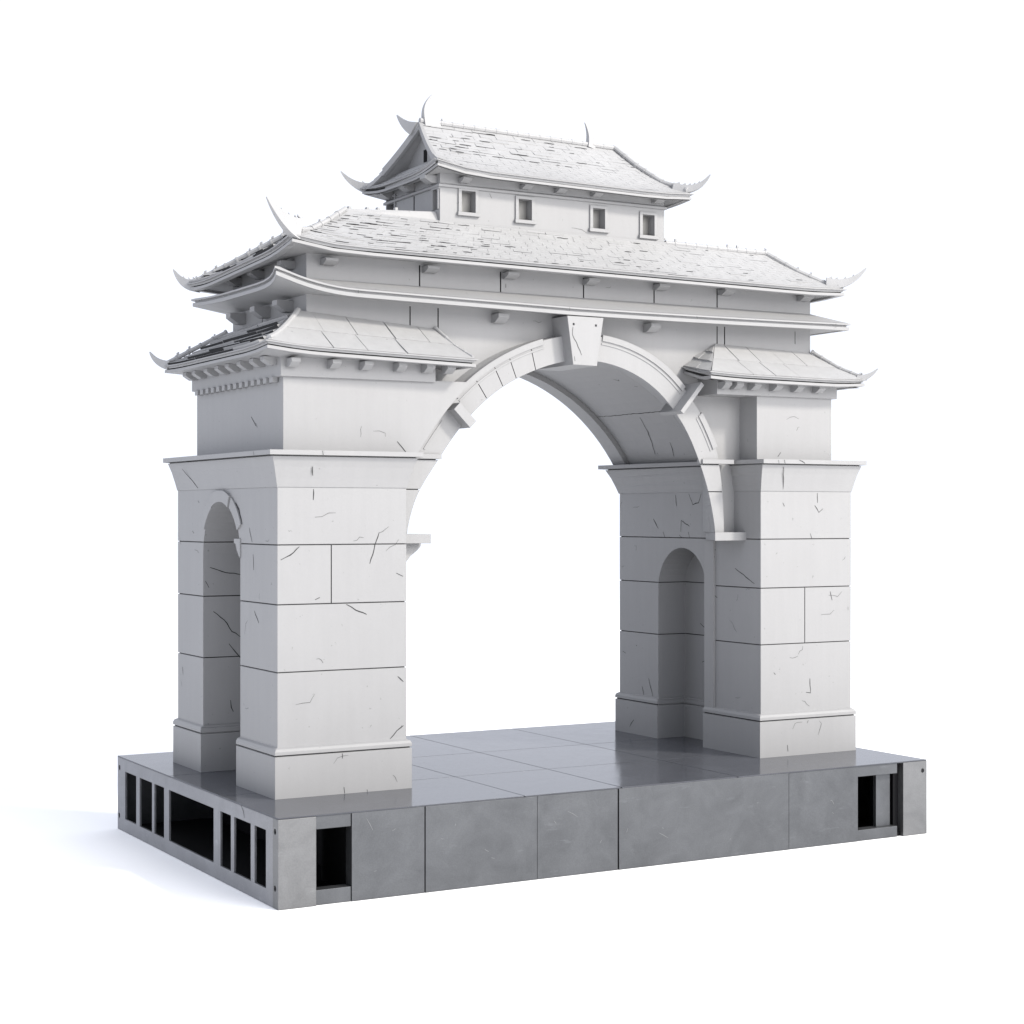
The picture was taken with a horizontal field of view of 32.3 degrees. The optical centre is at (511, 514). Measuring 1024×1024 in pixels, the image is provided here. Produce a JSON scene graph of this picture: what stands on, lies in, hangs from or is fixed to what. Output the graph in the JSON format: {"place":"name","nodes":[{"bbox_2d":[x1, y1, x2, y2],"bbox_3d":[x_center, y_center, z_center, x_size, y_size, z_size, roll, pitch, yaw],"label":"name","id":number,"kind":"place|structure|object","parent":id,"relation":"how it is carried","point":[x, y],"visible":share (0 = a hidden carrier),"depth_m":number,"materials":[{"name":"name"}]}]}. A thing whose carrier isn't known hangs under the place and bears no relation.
{"place":"outdoors","nodes":[
{"label":"outdoors","id":0,"kind":"place"},
{"bbox_2d":[0,528,1023,1023],"bbox_3d":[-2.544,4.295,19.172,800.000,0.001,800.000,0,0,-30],"label":"ground","id":1,"kind":"structure","parent":0,"point":[104,918],"depth_m":21.51,"materials":[{"name":"white"}]},
{"bbox_2d":[118,721,926,909],"bbox_3d":[0.096,3.795,23.990,9.362,1.000,5.782,0,0,-30],"label":"pedestal","id":2,"kind":"object","parent":1,"relation":"on","point":[468,809],"visible":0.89,"depth_m":21.81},
{"bbox_2d":[149,95,877,799],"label":"ceremonial gate","id":3,"kind":"structure","parent":2,"relation":"on","point":[353,371],"depth_m":23.06,"materials":[{"name":"white stone"}]},
{"bbox_2d":[386,194,396,209],"bbox_3d":[-1.606,-4.172,24.000,0.110,0.332,0.312,0,0,-30],"label":"window","id":4,"kind":"structure","parent":3,"relation":"in","point":[394,195],"depth_m":23.87,"materials":[{"name":"white stone"}]},
{"bbox_2d":[431,187,439,210],"bbox_3d":[-0.989,-4.092,22.829,0.023,0.292,0.217,0,0,-30],"label":"window","id":5,"kind":"structure","parent":3,"relation":"in","point":[437,188],"depth_m":22.81,"materials":[{"name":"white stone"}]},
{"bbox_2d":[457,188,480,216],"bbox_3d":[-0.597,-4.061,22.988,0.326,0.363,0.187,0,0,-30],"label":"window","id":6,"kind":"structure","parent":3,"relation":"in","point":[463,198],"depth_m":22.98,"materials":[{"name":"white stone"}]},
{"bbox_2d":[514,196,536,224],"bbox_3d":[0.141,-4.031,23.408,0.322,0.359,0.187,0,0,-30],"label":"window","id":7,"kind":"structure","parent":3,"relation":"in","point":[520,206],"depth_m":23.40,"materials":[{"name":"white stone"}]},
{"bbox_2d":[588,205,609,232],"bbox_3d":[1.144,-4.009,23.980,0.314,0.359,0.187,0,0,-30],"label":"window","id":8,"kind":"structure","parent":3,"relation":"in","point":[593,214],"depth_m":23.96,"materials":[{"name":"white stone"}]},
{"bbox_2d":[638,211,658,239],"bbox_3d":[1.846,-3.986,24.380,0.317,0.369,0.187,0,0,-30],"label":"window","id":9,"kind":"structure","parent":3,"relation":"in","point":[643,221],"depth_m":24.35,"materials":[{"name":"white stone"}]},
{"bbox_2d":[0,0,1023,532],"label":"sky","id":10,"kind":"structure","parent":0,"point":[141,141],"materials":[{"name":"white"}]}
]}

